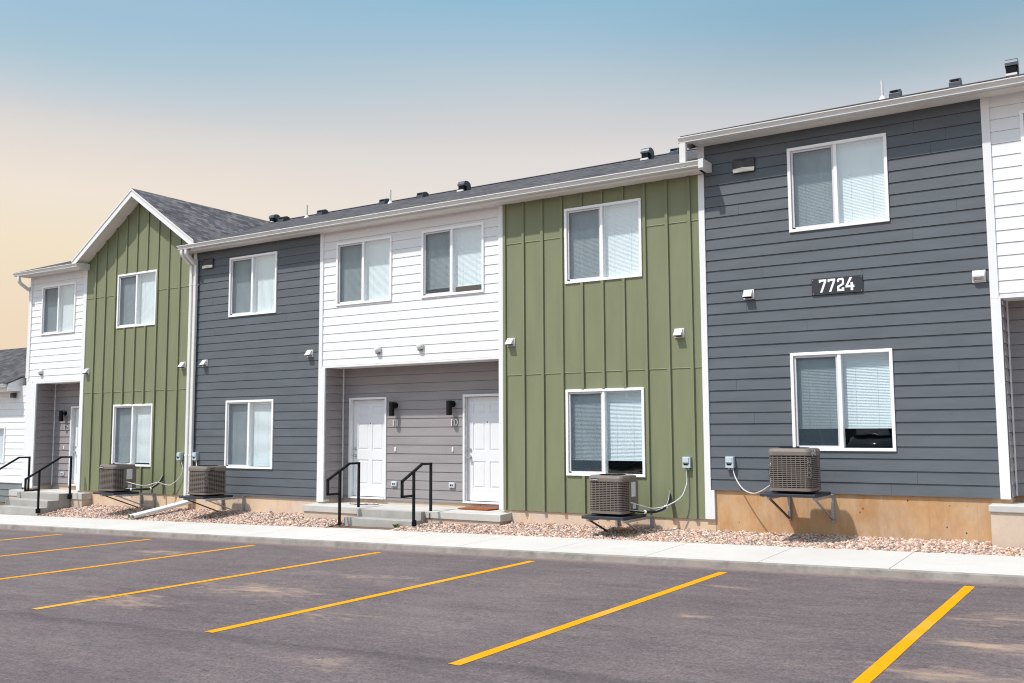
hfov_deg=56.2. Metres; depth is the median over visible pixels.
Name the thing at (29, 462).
handrail
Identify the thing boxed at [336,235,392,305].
window
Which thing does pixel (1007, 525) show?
front porch
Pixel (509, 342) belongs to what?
vent hood
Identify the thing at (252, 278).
window
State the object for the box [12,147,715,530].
apartment row
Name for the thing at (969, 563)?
sidewalk
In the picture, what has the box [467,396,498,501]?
door
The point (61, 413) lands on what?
porch sconce
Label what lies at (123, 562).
stall line
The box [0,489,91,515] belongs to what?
front porch
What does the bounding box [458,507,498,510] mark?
doormat
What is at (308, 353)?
vent hood
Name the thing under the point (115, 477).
condenser
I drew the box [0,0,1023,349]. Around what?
sky
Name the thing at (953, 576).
kerb
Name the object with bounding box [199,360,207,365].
vent hood
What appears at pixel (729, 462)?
disconnect box
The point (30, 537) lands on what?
stall line
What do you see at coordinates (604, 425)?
window
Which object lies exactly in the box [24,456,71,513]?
handrail
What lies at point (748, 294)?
vent hood
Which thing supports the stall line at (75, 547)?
on the parking lot
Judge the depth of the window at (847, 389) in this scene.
14.13 m
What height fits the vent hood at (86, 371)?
0.150 m
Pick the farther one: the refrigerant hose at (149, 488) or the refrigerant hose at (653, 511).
the refrigerant hose at (149, 488)
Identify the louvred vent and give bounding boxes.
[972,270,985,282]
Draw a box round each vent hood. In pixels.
[82,369,89,374]
[178,362,185,368]
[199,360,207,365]
[304,350,313,356]
[505,338,514,346]
[673,328,684,337]
[742,289,754,299]
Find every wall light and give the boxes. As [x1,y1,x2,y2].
[202,258,213,268]
[732,157,754,173]
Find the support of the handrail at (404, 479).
on the front porch at (383, 515)
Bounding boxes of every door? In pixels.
[72,408,78,483]
[353,400,384,496]
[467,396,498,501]
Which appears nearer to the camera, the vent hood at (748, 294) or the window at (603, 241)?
the vent hood at (748, 294)
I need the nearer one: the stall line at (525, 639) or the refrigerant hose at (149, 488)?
the stall line at (525, 639)
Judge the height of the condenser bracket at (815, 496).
0.450 m
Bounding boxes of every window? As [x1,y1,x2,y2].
[0,427,5,462]
[40,282,76,335]
[111,404,151,466]
[116,269,156,328]
[224,399,273,468]
[228,251,277,316]
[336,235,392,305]
[421,222,484,297]
[564,198,642,283]
[565,387,645,476]
[787,133,889,232]
[790,348,896,451]
[1019,110,1023,188]
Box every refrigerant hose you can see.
[124,476,163,490]
[630,490,670,513]
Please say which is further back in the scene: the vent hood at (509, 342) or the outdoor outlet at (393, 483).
the outdoor outlet at (393, 483)
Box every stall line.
[0,534,60,540]
[0,539,150,556]
[0,545,254,579]
[32,552,381,608]
[205,561,534,632]
[448,572,726,664]
[852,586,974,682]
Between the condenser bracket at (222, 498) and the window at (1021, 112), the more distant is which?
the condenser bracket at (222, 498)
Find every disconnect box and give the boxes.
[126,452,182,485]
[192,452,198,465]
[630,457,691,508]
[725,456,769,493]
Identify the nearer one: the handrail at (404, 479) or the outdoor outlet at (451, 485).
the handrail at (404, 479)
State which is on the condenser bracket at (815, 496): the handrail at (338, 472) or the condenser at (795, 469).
the condenser at (795, 469)
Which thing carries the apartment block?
on the ground
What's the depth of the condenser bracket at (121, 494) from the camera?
21.97 m
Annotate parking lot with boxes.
[0,528,1023,682]
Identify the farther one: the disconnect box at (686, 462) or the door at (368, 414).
the door at (368, 414)
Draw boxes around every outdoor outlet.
[391,481,396,485]
[449,482,454,487]
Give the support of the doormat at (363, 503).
on the front porch at (383, 515)
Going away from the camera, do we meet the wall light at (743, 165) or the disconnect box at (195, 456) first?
the wall light at (743, 165)
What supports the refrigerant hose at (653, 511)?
attached to the condenser at (613, 494)
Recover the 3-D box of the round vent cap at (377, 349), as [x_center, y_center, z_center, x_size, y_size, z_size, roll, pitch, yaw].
[-2.662,0.155,18.958,0.160,0.162,0.095,-4,-6,33]
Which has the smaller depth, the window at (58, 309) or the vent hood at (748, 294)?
the vent hood at (748, 294)
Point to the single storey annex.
(12, 380)
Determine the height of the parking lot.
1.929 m
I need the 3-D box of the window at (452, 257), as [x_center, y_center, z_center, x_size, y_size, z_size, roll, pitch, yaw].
[-1.106,-1.526,18.214,1.460,1.317,0.134,-4,-6,33]
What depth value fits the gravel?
15.39 m
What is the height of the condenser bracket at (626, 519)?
0.450 m
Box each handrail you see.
[0,456,30,489]
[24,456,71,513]
[326,462,359,525]
[400,463,431,526]
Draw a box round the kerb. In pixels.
[0,524,1023,584]
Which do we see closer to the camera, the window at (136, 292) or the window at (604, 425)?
the window at (604, 425)
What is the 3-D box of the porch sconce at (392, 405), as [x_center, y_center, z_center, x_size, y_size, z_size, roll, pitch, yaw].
[-2.390,1.358,19.253,0.122,0.284,0.189,-4,-6,33]
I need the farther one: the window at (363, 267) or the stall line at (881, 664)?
the window at (363, 267)
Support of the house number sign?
attached to the apartment block
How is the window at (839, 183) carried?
in the apartment block
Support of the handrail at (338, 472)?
on the front porch at (383, 515)
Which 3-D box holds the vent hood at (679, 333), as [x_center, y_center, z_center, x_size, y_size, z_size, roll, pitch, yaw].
[2.690,-0.140,15.512,0.170,0.150,0.115,-4,-6,33]
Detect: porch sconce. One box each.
[59,411,66,421]
[389,402,397,415]
[446,400,455,414]
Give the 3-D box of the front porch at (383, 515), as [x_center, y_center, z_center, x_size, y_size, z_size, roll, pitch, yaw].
[-2.077,3.553,18.221,4.790,0.779,1.288,-4,-6,33]
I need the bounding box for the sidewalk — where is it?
[0,514,1023,575]
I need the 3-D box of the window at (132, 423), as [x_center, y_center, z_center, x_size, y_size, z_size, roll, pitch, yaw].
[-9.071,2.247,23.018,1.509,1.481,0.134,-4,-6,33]
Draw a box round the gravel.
[29,504,1023,556]
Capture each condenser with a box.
[99,463,135,491]
[188,465,226,495]
[589,474,638,514]
[768,447,820,492]
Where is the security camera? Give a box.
[10,393,15,397]
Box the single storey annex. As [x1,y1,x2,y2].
[0,347,26,502]
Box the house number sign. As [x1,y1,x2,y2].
[811,275,862,295]
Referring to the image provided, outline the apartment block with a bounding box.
[677,58,1023,540]
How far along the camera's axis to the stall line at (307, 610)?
10.22 m
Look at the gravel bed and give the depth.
17.87 m
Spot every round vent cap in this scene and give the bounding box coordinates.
[374,345,381,353]
[416,342,423,349]
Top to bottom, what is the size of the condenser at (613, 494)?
0.620 m
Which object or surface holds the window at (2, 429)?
in the single storey annex
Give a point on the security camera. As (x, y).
(12, 395)
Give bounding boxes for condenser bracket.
[93,491,155,507]
[179,495,244,512]
[581,513,653,531]
[760,491,835,521]
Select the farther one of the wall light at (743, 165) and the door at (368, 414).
the door at (368, 414)
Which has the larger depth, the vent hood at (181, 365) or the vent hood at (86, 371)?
the vent hood at (86, 371)
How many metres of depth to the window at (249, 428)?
20.87 m
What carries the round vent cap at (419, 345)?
attached to the apartment row
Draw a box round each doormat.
[350,502,377,504]
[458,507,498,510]
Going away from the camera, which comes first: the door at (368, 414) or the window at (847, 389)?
the window at (847, 389)
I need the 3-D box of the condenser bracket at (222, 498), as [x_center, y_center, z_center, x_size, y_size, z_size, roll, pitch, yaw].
[-6.413,3.511,20.516,0.830,0.450,1.088,-4,-6,33]
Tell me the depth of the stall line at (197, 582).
11.85 m
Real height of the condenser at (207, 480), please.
0.620 m
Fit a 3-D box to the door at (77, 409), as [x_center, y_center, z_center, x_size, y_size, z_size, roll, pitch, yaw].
[-11.143,2.720,24.981,0.906,1.967,0.116,-4,-6,33]
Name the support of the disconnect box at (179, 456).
attached to the apartment row
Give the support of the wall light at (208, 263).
attached to the apartment row
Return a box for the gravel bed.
[0,503,394,529]
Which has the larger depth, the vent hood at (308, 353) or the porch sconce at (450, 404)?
the vent hood at (308, 353)
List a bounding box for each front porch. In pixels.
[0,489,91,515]
[302,502,511,527]
[988,502,1023,547]

